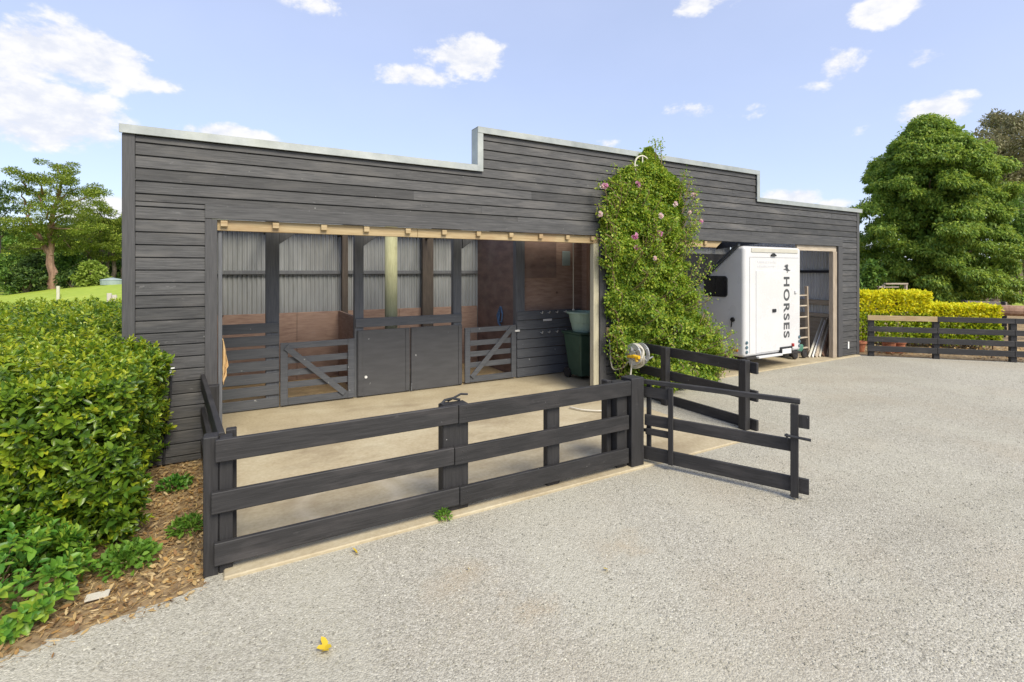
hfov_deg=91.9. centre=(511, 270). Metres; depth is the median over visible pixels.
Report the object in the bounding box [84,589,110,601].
wood scrap
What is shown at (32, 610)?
shrub
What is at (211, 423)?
rail fence
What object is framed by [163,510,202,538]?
weed
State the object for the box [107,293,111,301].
paddock post
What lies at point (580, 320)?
plastic tub
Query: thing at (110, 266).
bush
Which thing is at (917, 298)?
golden hedge
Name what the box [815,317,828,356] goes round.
plank
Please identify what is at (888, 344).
terracotta pot
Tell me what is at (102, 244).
macrocarpa tree
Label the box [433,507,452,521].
weed
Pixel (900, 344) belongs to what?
terracotta pot
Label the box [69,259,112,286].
bush
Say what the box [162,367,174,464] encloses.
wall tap
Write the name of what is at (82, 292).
ground
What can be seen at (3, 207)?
macrocarpa tree
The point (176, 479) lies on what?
weed
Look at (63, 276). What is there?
bush
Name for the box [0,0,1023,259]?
sky
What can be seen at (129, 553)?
weed
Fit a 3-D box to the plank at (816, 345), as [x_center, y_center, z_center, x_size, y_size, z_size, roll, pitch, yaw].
[7.651,1.683,12.341,0.035,0.805,1.428,0,0,43]
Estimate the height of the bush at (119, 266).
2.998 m
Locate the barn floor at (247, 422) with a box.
[222,372,589,435]
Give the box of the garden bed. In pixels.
[857,311,1023,361]
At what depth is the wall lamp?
8.48 m
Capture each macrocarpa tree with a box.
[0,158,113,289]
[0,180,24,252]
[55,205,121,278]
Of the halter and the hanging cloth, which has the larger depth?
the halter
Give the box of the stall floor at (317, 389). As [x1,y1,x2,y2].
[222,363,548,410]
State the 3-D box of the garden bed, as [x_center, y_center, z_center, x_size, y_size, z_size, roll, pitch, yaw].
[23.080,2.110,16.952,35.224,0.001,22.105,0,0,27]
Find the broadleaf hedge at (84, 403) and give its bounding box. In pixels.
[0,295,176,572]
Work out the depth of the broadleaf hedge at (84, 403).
3.57 m
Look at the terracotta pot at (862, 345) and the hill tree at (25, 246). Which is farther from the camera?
the hill tree at (25, 246)
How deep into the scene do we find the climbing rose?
8.41 m
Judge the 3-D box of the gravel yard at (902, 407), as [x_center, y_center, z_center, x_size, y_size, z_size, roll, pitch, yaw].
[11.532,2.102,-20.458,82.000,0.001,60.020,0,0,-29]
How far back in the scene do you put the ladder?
12.01 m
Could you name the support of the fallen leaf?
on the gravel yard at (902, 407)
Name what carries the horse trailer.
on the bay floor at (774, 363)
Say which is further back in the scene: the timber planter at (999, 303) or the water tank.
the water tank
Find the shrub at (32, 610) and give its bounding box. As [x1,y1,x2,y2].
[0,504,100,644]
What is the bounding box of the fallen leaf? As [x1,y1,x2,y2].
[317,636,331,650]
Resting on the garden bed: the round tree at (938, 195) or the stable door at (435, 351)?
the round tree at (938, 195)
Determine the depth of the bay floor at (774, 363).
11.32 m
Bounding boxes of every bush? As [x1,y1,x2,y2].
[0,250,23,289]
[0,253,20,294]
[0,266,48,293]
[9,251,48,287]
[40,242,77,271]
[43,250,87,282]
[53,268,82,288]
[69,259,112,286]
[71,248,110,267]
[93,259,121,278]
[105,259,121,278]
[859,258,888,320]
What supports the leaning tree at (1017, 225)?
on the garden bed
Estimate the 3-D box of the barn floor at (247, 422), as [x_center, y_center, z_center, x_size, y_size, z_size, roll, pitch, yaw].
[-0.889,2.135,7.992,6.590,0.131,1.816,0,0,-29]
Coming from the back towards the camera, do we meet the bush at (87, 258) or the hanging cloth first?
the bush at (87, 258)
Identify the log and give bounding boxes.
[1001,305,1023,315]
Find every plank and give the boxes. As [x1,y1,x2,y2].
[808,318,823,357]
[812,320,825,357]
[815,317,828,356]
[819,323,828,356]
[822,329,828,356]
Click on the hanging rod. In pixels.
(573, 276)
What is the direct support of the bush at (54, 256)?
on the ground at (82, 292)
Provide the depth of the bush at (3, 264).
43.39 m
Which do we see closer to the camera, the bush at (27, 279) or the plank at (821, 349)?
the plank at (821, 349)
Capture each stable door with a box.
[357,328,409,396]
[410,324,461,389]
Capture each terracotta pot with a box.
[859,340,866,351]
[882,342,895,353]
[895,343,905,352]
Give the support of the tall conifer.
on the ground at (82, 292)
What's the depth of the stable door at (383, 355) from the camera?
8.23 m
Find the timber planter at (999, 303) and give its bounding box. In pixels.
[961,300,1006,336]
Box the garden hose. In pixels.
[570,339,632,411]
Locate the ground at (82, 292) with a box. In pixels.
[0,219,1023,305]
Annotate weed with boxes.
[92,535,162,582]
[155,471,194,492]
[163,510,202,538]
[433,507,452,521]
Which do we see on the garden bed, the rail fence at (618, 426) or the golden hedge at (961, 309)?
the golden hedge at (961, 309)
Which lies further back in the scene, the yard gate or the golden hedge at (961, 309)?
the golden hedge at (961, 309)
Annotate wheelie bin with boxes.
[561,330,589,376]
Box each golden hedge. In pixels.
[859,288,933,345]
[922,300,1004,348]
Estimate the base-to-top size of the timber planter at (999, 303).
1.120 m
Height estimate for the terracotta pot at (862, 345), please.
0.260 m
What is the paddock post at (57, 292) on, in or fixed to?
on the ground at (82, 292)
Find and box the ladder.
[798,286,809,357]
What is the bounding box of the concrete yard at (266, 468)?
[224,400,739,580]
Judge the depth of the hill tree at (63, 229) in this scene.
97.99 m
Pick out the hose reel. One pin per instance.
(639, 358)
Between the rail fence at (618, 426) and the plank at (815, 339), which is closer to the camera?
the rail fence at (618, 426)
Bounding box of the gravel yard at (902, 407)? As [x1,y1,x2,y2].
[0,355,1023,681]
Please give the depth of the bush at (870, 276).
17.35 m
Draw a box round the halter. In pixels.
[496,306,502,325]
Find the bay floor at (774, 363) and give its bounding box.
[690,348,859,378]
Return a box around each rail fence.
[201,374,236,537]
[203,375,643,578]
[626,343,758,430]
[867,315,1023,362]
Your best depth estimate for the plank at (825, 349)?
12.15 m
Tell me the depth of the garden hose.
7.99 m
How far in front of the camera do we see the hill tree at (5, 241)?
92.51 m
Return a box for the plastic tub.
[566,310,589,331]
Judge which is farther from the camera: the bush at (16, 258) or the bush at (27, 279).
the bush at (16, 258)
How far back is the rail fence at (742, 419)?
7.12 m
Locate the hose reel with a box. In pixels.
[625,343,652,368]
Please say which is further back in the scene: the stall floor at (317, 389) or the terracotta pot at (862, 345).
the terracotta pot at (862, 345)
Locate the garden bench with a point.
(884, 286)
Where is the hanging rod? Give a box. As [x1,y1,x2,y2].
[572,243,573,309]
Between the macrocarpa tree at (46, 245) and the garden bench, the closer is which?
the garden bench
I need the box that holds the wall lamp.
[634,155,647,171]
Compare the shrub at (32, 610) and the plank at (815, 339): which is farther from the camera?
the plank at (815, 339)
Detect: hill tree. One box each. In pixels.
[1,230,45,249]
[12,239,39,262]
[22,223,112,240]
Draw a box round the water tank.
[100,278,121,284]
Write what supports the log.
on the garden bed
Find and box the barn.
[119,123,861,467]
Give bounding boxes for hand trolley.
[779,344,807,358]
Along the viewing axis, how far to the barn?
8.04 m
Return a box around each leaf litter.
[0,459,206,666]
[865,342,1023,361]
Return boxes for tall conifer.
[971,108,1023,293]
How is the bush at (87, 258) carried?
on the ground at (82, 292)
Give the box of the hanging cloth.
[222,338,228,384]
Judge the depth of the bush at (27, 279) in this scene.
44.33 m
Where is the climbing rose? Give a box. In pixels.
[594,137,740,392]
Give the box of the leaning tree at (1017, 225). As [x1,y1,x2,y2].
[982,191,1023,304]
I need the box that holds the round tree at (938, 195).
[848,112,1023,312]
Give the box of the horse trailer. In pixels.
[673,243,800,359]
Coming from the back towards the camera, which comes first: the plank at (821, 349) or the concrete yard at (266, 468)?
the plank at (821, 349)
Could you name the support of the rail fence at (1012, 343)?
on the gravel yard at (902, 407)
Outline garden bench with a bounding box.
[879,283,907,324]
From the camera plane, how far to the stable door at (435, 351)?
8.68 m
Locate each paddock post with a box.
[56,286,59,300]
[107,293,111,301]
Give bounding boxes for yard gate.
[644,379,810,498]

